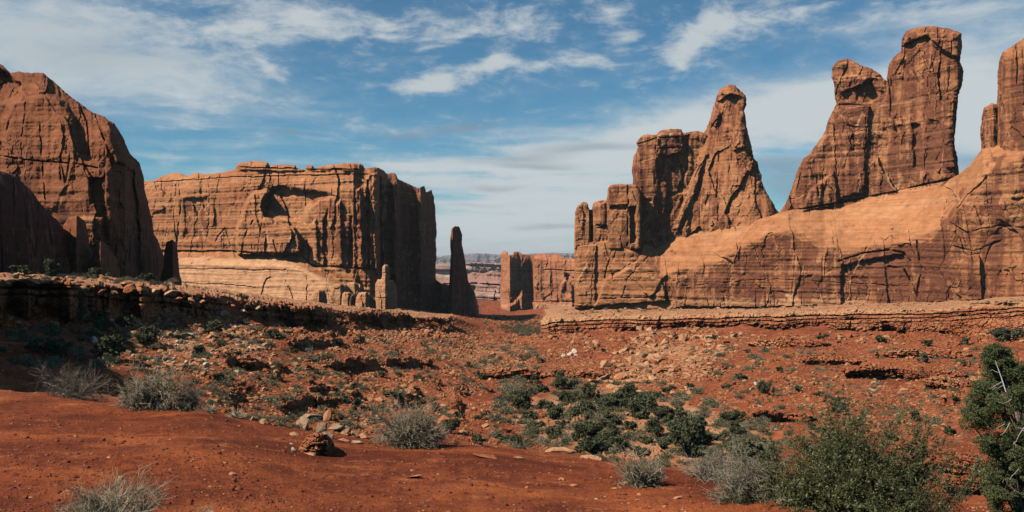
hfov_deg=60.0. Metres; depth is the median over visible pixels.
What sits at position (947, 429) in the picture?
juniper shrub
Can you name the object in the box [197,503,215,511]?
shrub
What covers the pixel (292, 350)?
juniper shrub
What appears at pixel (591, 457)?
stone
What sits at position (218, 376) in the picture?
juniper shrub
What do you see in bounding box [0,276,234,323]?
rock ledge
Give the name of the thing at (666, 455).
shrub
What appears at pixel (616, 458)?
shrub
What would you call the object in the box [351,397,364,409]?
juniper shrub
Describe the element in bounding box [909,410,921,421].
juniper shrub
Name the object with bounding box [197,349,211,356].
shrub
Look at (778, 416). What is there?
rock outcrop
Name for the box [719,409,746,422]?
juniper tree
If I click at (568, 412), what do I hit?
shrub
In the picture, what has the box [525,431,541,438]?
shrub
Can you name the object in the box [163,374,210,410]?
shrub
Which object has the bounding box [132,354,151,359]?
shrub
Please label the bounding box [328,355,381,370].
rock outcrop
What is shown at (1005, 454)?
juniper tree
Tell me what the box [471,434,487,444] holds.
juniper shrub
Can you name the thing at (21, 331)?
shrub
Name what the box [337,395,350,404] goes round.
juniper shrub
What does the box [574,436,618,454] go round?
juniper tree
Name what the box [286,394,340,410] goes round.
rock outcrop
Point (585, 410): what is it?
shrub
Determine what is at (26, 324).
boulder
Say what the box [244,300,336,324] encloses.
rock ledge
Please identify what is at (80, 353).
shrub
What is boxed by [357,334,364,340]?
juniper shrub
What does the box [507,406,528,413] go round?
shrub
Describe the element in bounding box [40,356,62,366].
shrub
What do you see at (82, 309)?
juniper tree
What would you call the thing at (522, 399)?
juniper tree
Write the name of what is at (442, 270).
mesa
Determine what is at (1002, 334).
juniper tree
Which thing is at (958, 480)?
rock outcrop
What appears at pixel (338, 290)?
rock block
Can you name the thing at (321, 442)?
rock outcrop
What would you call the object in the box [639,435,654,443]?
juniper shrub
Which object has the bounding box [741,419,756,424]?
shrub
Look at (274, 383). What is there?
shrub
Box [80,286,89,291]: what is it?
boulder
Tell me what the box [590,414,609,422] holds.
shrub
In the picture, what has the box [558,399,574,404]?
shrub
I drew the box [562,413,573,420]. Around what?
shrub
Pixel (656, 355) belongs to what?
boulder
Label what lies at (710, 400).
shrub
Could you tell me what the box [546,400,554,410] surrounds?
juniper shrub
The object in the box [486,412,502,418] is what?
shrub
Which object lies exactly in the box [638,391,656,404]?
juniper tree
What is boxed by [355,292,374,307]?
rock block
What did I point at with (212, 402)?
shrub
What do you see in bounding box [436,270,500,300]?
mesa
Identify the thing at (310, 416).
boulder
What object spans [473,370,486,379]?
juniper shrub
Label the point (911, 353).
rock outcrop
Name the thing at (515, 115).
sky
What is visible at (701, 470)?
shrub
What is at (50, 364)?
shrub
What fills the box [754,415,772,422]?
shrub
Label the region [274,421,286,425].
shrub
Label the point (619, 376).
boulder
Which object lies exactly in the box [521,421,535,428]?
shrub
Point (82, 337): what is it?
shrub
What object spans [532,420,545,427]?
juniper shrub
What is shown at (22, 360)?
shrub
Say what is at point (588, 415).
juniper shrub
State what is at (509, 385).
shrub
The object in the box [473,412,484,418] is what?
juniper shrub
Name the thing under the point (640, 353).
boulder
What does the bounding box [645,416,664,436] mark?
juniper tree
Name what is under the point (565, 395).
juniper tree
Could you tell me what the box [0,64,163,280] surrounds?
cliff
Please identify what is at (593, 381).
boulder
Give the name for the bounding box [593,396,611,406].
juniper tree
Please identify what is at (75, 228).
rock pillar
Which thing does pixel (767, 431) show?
shrub
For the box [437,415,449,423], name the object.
boulder
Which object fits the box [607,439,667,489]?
shrub
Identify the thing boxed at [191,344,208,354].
juniper shrub
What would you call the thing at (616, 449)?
shrub
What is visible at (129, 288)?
boulder
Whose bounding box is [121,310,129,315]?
boulder
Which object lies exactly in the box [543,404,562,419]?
juniper tree
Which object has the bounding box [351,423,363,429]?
shrub
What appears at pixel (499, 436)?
juniper shrub
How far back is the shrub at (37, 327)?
55.19 m
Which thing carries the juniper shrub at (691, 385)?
on the ground
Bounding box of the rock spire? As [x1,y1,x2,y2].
[448,226,476,316]
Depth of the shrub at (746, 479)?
7.74 m
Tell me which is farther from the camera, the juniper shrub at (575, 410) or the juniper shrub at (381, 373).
the juniper shrub at (381, 373)
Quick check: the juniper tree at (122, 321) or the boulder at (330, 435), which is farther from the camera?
the juniper tree at (122, 321)
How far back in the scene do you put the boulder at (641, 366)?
111.53 m
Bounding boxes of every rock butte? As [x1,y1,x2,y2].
[144,160,478,315]
[500,251,574,310]
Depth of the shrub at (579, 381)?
99.01 m
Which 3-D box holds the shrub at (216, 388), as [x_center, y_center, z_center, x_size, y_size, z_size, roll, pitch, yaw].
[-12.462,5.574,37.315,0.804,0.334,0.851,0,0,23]
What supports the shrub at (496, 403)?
on the ground
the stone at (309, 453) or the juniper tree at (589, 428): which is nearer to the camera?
the stone at (309, 453)
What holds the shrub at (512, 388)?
on the ground
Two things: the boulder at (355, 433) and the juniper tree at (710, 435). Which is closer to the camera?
the boulder at (355, 433)
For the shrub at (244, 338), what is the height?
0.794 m
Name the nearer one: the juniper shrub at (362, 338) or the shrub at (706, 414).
the shrub at (706, 414)
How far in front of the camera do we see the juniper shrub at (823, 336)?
149.77 m
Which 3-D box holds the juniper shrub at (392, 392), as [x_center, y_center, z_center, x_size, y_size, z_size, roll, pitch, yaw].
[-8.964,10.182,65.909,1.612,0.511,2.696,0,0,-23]
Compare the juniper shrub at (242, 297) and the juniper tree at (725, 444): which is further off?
the juniper shrub at (242, 297)
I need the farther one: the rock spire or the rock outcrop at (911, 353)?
the rock spire
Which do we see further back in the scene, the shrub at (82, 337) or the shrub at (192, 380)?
the shrub at (82, 337)
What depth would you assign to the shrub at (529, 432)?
60.94 m
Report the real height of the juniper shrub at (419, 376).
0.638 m
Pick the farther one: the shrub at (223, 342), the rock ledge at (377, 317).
the rock ledge at (377, 317)
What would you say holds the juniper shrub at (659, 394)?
on the ground
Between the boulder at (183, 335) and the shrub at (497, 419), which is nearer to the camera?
the shrub at (497, 419)
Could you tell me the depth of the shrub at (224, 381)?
40.09 m
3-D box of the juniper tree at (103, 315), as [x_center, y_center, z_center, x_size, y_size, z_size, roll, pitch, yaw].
[-28.484,4.570,60.908,1.979,1.779,2.168,0,0,-44]
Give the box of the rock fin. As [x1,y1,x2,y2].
[574,26,1023,310]
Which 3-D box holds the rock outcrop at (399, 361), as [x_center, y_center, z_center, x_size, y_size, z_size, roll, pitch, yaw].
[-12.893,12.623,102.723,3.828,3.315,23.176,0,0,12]
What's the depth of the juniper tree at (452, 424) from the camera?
52.27 m
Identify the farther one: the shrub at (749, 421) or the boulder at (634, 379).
the boulder at (634, 379)
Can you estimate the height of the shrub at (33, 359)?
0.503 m
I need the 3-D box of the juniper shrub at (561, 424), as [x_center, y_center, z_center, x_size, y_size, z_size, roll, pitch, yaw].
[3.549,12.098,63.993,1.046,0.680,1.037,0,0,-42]
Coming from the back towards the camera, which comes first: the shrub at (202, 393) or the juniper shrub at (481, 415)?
the juniper shrub at (481, 415)
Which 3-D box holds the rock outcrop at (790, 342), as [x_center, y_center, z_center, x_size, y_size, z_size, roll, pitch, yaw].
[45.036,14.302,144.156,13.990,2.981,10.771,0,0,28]
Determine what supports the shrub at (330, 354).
on the ground
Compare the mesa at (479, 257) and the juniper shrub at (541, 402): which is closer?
the juniper shrub at (541, 402)
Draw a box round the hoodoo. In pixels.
[374,264,397,309]
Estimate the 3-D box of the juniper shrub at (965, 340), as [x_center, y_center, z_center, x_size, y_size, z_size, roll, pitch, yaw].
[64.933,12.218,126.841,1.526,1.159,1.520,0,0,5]
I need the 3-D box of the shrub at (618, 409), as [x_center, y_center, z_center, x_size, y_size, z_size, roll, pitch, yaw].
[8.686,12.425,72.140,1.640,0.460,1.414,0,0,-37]
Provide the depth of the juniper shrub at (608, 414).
69.25 m
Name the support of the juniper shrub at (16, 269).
on the ground
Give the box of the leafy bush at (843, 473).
[719,382,994,511]
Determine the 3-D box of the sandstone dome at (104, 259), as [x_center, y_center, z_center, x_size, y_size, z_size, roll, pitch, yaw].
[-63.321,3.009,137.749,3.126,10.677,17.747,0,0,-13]
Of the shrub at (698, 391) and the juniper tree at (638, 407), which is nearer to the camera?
the juniper tree at (638, 407)
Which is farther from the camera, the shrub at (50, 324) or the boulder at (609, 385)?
the boulder at (609, 385)
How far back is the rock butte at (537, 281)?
642.95 m
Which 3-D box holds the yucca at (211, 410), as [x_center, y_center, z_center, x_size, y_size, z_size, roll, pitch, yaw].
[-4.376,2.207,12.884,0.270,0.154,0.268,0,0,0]
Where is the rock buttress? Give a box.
[0,171,71,273]
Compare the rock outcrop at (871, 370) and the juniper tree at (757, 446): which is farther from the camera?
the rock outcrop at (871, 370)
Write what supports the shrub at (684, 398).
on the ground
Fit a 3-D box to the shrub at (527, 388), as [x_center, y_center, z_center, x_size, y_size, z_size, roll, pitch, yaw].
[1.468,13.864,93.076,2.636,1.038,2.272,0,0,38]
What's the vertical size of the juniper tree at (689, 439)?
2.379 m
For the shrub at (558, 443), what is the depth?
52.39 m
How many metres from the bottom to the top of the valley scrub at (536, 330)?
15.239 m
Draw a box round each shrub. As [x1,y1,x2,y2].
[1,327,14,336]
[4,327,36,336]
[5,357,17,361]
[7,265,32,274]
[9,354,41,363]
[15,333,34,341]
[19,353,46,363]
[26,359,119,402]
[31,325,42,330]
[33,360,59,367]
[35,322,66,336]
[40,322,61,328]
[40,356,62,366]
[48,464,176,511]
[68,349,86,356]
[69,344,90,351]
[74,334,93,340]
[82,324,106,336]
[86,353,118,364]
[86,359,110,367]
[87,267,110,277]
[103,352,126,364]
[110,346,214,412]
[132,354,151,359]
[137,272,156,280]
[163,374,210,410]
[186,377,202,383]
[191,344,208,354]
[196,390,207,395]
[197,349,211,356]
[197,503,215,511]
[201,399,218,404]
[210,386,224,391]
[211,372,227,380]
[215,339,228,344]
[219,379,233,385]
[235,336,249,340]
[236,293,248,299]
[239,318,253,324]
[245,325,259,330]
[251,373,266,378]
[266,329,282,338]
[267,380,280,385]
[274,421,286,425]
[285,346,299,352]
[286,414,298,420]
[292,365,305,371]
[303,321,311,327]
[322,369,332,375]
[323,351,337,357]
[335,389,346,395]
[336,339,342,345]
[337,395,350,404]
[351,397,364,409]
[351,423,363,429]
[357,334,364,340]
[358,392,463,449]
[373,370,385,376]
[380,390,403,395]
[413,374,424,380]
[432,402,441,411]
[434,411,451,417]
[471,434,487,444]
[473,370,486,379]
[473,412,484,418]
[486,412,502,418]
[489,395,510,407]
[489,414,505,422]
[492,432,511,439]
[493,393,510,399]
[496,382,514,390]
[497,404,515,413]
[500,416,514,423]
[503,386,518,390]
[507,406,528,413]
[509,375,522,380]
[510,441,521,446]
[515,376,528,382]
[517,419,528,423]
[519,430,533,437]
[521,383,533,391]
[521,410,535,417]
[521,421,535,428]
[522,437,539,445]
[523,425,538,433]
[523,426,541,433]
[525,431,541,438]
[529,374,538,383]
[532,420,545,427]
[534,437,553,443]
[536,384,549,392]
[537,399,546,408]
[545,432,560,439]
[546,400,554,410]
[552,441,567,446]
[553,419,569,428]
[553,436,571,445]
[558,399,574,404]
[560,408,573,416]
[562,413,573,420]
[566,383,579,387]
[566,432,580,440]
[568,375,584,384]
[569,405,586,414]
[576,409,593,416]
[584,409,592,419]
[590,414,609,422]
[603,411,612,417]
[606,379,623,385]
[606,411,629,419]
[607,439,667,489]
[609,416,622,425]
[609,454,624,461]
[611,442,629,451]
[615,407,625,411]
[615,430,634,440]
[620,420,637,430]
[630,446,649,455]
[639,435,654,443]
[647,450,675,458]
[653,391,664,398]
[661,385,677,391]
[665,396,686,404]
[666,447,680,453]
[673,444,750,483]
[674,395,692,400]
[684,383,694,387]
[687,386,705,393]
[694,404,709,408]
[694,412,709,417]
[695,430,808,505]
[697,409,713,413]
[703,397,722,403]
[713,416,731,422]
[714,430,729,440]
[717,421,730,427]
[734,373,747,379]
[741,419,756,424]
[746,416,764,422]
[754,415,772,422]
[754,419,768,425]
[757,428,776,434]
[769,425,784,429]
[775,366,783,371]
[792,385,802,390]
[808,421,815,428]
[812,391,823,395]
[816,333,828,338]
[830,396,843,401]
[875,335,887,342]
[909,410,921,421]
[917,352,928,362]
[920,339,933,345]
[942,426,956,435]
[947,395,960,401]
[960,337,969,344]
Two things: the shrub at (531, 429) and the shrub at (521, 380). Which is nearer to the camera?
the shrub at (531, 429)
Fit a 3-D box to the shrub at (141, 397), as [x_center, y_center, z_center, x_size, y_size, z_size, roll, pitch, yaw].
[-5.200,2.076,13.203,1.493,1.398,1.403,0,0,-28]
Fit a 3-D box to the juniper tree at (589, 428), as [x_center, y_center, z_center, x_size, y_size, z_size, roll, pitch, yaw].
[5.132,10.613,53.871,2.936,1.385,1.912,0,0,3]
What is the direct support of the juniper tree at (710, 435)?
on the ground
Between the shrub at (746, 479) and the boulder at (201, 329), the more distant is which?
the boulder at (201, 329)
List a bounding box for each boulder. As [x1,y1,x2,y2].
[0,280,11,286]
[22,321,31,326]
[24,278,39,284]
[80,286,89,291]
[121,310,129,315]
[123,284,135,292]
[152,289,159,293]
[164,290,177,297]
[179,333,190,337]
[198,327,205,333]
[210,332,219,337]
[250,416,258,420]
[259,418,266,423]
[290,432,298,435]
[295,418,308,429]
[299,414,322,419]
[316,422,326,432]
[322,410,331,420]
[322,431,333,438]
[328,423,345,431]
[341,428,349,433]
[351,431,358,436]
[359,433,366,437]
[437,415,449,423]
[448,410,457,414]
[500,427,511,432]
[585,379,598,383]
[600,363,612,366]
[606,384,615,387]
[615,374,622,379]
[619,347,629,352]
[627,356,634,361]
[627,378,639,382]
[628,369,634,375]
[635,350,644,355]
[636,326,644,330]
[637,363,646,370]
[646,354,654,358]
[653,353,663,358]
[654,369,667,372]
[669,356,680,359]
[675,350,686,354]
[678,333,685,341]
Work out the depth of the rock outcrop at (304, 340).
92.41 m
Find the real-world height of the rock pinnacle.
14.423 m
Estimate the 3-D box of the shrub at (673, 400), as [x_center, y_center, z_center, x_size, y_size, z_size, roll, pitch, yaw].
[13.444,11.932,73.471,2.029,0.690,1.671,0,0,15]
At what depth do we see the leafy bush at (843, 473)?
7.17 m
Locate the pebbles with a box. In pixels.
[0,397,799,511]
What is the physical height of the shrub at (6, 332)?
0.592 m
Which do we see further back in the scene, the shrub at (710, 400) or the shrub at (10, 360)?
the shrub at (710, 400)
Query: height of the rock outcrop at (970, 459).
1.646 m
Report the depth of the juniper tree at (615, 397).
72.83 m
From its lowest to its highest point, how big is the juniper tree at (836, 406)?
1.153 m
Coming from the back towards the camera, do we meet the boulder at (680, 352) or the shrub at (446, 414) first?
the boulder at (680, 352)
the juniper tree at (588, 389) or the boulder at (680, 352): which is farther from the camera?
the boulder at (680, 352)
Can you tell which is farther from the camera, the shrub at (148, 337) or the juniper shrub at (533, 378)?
the juniper shrub at (533, 378)
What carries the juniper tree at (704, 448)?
on the ground
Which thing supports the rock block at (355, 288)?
on the ground
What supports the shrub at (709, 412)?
on the ground
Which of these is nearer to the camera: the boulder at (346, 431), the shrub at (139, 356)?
the boulder at (346, 431)
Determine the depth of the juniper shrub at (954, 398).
68.27 m
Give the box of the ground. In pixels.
[0,264,1023,511]
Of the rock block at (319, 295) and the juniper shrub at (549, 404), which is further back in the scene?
the rock block at (319, 295)
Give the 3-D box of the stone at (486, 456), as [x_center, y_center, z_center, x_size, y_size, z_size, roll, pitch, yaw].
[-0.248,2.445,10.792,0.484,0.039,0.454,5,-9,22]
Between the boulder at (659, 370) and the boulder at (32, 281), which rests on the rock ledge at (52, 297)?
the boulder at (32, 281)
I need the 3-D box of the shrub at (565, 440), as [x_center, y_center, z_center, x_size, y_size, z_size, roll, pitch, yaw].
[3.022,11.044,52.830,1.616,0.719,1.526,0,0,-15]
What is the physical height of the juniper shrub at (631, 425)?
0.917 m
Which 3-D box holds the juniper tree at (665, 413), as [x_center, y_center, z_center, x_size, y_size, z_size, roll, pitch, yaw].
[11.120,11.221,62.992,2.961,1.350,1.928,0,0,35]
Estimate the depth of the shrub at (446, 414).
61.23 m
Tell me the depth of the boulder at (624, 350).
147.96 m
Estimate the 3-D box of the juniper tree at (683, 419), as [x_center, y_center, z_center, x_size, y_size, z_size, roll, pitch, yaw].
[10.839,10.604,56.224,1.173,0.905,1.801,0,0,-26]
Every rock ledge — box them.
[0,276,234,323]
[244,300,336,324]
[343,310,454,327]
[540,302,1023,335]
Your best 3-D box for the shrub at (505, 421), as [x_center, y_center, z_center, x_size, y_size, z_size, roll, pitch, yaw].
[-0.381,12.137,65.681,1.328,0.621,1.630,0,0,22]
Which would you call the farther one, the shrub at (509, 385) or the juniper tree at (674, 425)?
the shrub at (509, 385)
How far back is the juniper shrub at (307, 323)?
124.33 m
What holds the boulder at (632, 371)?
on the ground
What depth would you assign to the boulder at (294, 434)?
11.75 m
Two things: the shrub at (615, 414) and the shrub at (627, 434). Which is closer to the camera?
the shrub at (627, 434)
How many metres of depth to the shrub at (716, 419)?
59.40 m
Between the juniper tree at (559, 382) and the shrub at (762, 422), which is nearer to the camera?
the shrub at (762, 422)
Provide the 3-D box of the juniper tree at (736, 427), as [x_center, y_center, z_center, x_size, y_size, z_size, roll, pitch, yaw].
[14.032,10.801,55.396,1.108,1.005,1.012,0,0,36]
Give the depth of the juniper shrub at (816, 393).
78.79 m
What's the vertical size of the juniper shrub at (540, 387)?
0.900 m
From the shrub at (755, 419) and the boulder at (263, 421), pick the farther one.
the shrub at (755, 419)
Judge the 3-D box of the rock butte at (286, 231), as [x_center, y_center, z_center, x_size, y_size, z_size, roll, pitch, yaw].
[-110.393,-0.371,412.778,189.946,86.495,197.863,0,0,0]
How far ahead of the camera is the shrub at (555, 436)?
58.96 m
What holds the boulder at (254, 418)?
on the ground
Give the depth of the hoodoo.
289.06 m
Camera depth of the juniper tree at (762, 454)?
44.08 m
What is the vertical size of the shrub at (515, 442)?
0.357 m
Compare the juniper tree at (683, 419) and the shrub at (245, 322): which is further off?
the shrub at (245, 322)
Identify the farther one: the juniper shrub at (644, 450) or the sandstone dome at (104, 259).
the sandstone dome at (104, 259)
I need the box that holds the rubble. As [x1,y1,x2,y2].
[0,298,1023,511]
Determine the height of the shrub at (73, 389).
1.643 m
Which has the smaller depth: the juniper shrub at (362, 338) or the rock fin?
the juniper shrub at (362, 338)
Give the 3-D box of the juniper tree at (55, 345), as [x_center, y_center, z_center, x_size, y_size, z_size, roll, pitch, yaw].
[-21.403,4.206,41.115,2.377,1.005,1.548,0,0,4]
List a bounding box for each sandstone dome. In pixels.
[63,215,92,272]
[91,240,119,276]
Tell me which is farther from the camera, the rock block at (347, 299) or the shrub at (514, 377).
the rock block at (347, 299)
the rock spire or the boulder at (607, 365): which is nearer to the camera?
the boulder at (607, 365)
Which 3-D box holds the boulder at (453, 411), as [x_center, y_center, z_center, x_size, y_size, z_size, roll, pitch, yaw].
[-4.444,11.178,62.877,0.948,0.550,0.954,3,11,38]
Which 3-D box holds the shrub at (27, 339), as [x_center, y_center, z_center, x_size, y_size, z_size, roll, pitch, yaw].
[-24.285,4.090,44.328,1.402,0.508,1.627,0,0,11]
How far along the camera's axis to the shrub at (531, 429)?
62.00 m
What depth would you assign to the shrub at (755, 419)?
59.08 m
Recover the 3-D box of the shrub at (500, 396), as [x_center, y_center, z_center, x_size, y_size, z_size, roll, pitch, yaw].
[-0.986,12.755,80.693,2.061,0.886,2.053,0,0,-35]
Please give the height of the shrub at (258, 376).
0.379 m
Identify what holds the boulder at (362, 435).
on the ground
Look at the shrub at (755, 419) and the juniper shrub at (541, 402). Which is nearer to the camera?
the shrub at (755, 419)
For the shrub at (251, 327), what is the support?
on the ground
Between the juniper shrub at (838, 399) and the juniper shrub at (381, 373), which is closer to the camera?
the juniper shrub at (838, 399)
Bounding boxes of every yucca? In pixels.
[203,403,220,412]
[227,406,245,417]
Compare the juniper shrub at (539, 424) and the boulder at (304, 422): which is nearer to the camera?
the boulder at (304, 422)
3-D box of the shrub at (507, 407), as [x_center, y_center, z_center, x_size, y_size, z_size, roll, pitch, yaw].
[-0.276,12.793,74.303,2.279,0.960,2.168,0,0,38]
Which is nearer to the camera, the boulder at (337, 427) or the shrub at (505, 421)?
the boulder at (337, 427)
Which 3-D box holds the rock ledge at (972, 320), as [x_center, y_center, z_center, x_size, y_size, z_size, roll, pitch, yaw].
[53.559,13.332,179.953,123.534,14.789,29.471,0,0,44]
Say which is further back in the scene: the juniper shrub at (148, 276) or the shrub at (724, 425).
the juniper shrub at (148, 276)
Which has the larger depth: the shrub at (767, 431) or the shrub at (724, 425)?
the shrub at (724, 425)
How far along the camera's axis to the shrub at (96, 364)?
38.39 m
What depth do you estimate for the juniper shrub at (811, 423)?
56.75 m
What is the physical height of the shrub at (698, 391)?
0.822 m
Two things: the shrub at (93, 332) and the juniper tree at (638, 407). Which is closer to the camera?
the shrub at (93, 332)
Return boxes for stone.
[303,450,320,455]
[406,475,422,477]
[473,453,496,458]
[545,447,576,453]
[580,455,600,459]
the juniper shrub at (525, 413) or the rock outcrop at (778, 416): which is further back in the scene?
the juniper shrub at (525, 413)
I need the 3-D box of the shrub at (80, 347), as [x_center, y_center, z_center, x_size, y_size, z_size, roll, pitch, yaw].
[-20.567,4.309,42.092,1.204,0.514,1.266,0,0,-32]
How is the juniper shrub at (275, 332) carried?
on the ground
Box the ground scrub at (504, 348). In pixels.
[0,273,1021,496]
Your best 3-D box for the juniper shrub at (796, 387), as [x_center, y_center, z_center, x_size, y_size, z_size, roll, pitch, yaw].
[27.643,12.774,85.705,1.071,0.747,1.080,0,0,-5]
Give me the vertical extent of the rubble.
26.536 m
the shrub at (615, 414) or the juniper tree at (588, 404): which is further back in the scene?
the juniper tree at (588, 404)
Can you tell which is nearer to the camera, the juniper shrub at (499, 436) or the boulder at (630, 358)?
the juniper shrub at (499, 436)
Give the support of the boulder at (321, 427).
on the ground
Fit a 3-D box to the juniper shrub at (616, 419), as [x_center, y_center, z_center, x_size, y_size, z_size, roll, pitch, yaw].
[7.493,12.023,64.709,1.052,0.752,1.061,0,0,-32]
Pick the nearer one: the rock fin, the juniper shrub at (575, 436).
the juniper shrub at (575, 436)
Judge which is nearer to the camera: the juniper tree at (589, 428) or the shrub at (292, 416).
the shrub at (292, 416)
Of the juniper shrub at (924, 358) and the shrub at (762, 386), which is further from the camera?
the juniper shrub at (924, 358)
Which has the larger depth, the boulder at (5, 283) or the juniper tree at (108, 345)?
the boulder at (5, 283)
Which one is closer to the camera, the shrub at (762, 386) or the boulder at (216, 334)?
the boulder at (216, 334)
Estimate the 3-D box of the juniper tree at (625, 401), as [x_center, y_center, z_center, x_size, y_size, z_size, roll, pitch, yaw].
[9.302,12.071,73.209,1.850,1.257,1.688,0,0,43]
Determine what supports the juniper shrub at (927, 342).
on the ground
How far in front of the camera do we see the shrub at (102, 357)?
39.50 m
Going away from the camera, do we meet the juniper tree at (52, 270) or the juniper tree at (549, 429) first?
the juniper tree at (549, 429)
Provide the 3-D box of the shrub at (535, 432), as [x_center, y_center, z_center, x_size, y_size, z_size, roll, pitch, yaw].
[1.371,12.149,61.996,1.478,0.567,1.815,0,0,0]
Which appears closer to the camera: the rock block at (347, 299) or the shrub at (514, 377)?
the shrub at (514, 377)
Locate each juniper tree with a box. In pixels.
[24,337,75,354]
[43,258,63,276]
[58,290,87,322]
[83,309,114,332]
[89,334,126,357]
[114,315,136,327]
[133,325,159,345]
[200,319,222,331]
[441,418,460,432]
[505,389,532,408]
[510,434,522,442]
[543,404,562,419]
[544,425,562,438]
[553,369,567,389]
[558,390,581,401]
[572,418,619,437]
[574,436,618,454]
[580,399,592,409]
[581,380,599,399]
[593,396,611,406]
[596,428,621,447]
[607,389,624,405]
[614,435,630,450]
[617,396,630,406]
[618,382,638,398]
[628,394,655,419]
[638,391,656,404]
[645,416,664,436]
[649,405,687,422]
[652,435,673,448]
[666,418,685,432]
[670,416,708,457]
[674,416,692,421]
[697,445,724,458]
[703,430,714,443]
[718,437,738,452]
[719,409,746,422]
[727,437,767,459]
[729,420,744,434]
[749,450,771,459]
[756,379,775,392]
[830,401,846,412]
[957,342,1023,511]
[989,327,1023,341]
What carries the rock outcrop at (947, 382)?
on the ground
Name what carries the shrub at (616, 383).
on the ground
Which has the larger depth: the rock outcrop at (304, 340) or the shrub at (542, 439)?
the rock outcrop at (304, 340)
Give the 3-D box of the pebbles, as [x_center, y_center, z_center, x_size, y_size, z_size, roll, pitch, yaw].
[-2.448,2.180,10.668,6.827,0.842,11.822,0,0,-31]
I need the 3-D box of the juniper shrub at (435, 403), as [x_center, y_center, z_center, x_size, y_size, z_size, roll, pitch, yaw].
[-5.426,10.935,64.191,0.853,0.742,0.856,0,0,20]
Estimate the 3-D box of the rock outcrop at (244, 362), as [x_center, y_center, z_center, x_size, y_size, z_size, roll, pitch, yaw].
[-17.180,6.858,56.549,2.041,1.839,11.711,0,0,-9]
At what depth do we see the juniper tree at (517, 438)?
48.53 m
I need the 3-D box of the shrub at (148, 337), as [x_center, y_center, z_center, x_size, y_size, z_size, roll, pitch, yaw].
[-22.170,4.870,53.692,1.482,1.350,1.666,0,0,17]
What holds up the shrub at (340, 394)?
on the ground
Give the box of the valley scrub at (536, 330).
[483,314,546,337]
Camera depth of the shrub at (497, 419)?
66.11 m
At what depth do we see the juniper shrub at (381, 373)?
76.76 m
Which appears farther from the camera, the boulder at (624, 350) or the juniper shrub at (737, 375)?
the boulder at (624, 350)
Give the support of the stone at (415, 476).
on the ground
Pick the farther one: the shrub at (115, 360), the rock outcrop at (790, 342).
the rock outcrop at (790, 342)
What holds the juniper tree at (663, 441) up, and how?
on the ground
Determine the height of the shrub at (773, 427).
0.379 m
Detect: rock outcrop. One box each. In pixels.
[224,354,265,369]
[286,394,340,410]
[287,336,347,348]
[299,433,335,455]
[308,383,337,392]
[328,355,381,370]
[381,356,432,367]
[480,367,604,379]
[748,336,831,347]
[751,409,814,422]
[800,354,861,364]
[841,364,966,379]
[874,348,971,358]
[922,374,972,389]
[937,451,986,475]
[941,475,984,493]
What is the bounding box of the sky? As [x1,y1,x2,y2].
[0,0,1023,255]
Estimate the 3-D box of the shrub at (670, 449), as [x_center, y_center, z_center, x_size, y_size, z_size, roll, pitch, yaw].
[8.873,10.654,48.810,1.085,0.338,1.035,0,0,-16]
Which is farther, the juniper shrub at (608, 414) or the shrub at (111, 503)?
the juniper shrub at (608, 414)
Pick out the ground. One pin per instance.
(404, 460)
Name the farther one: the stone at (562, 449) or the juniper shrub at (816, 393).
the juniper shrub at (816, 393)
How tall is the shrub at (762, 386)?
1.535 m
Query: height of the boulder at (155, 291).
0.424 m
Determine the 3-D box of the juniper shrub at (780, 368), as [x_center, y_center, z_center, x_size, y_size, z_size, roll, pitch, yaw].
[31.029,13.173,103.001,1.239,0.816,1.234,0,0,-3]
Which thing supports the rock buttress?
on the ground
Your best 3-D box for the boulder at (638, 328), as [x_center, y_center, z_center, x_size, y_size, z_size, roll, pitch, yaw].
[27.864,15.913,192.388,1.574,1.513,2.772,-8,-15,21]
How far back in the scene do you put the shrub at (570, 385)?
95.21 m
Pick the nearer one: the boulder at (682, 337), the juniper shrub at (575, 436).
the juniper shrub at (575, 436)
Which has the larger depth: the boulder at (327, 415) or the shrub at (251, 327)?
the shrub at (251, 327)
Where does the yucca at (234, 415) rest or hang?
on the ground
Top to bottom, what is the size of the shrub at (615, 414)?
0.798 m
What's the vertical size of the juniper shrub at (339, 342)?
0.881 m
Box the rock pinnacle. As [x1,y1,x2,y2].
[160,240,181,284]
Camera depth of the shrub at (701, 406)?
70.10 m
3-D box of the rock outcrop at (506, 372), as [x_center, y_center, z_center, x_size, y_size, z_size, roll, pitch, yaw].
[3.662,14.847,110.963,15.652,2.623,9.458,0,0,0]
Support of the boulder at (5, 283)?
on the rock ledge at (52, 297)
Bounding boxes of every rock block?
[310,289,326,303]
[329,283,349,304]
[341,292,353,305]
[346,282,364,302]
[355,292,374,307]
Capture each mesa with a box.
[436,253,573,263]
[436,262,500,277]
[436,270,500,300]
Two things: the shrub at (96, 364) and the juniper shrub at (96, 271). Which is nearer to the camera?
the shrub at (96, 364)
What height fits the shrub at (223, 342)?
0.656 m
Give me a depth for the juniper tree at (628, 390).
75.95 m
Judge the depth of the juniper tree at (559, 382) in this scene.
94.59 m
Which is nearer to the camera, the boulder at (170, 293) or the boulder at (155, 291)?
the boulder at (155, 291)
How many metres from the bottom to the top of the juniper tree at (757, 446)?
1.263 m
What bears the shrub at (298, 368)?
on the ground
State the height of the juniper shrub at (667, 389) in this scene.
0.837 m
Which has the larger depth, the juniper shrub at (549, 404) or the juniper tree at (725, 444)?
the juniper shrub at (549, 404)
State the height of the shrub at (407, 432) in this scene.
1.154 m
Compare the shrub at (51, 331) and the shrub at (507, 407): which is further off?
the shrub at (507, 407)
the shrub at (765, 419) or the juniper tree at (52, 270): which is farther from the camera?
the juniper tree at (52, 270)
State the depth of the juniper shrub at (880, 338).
141.00 m

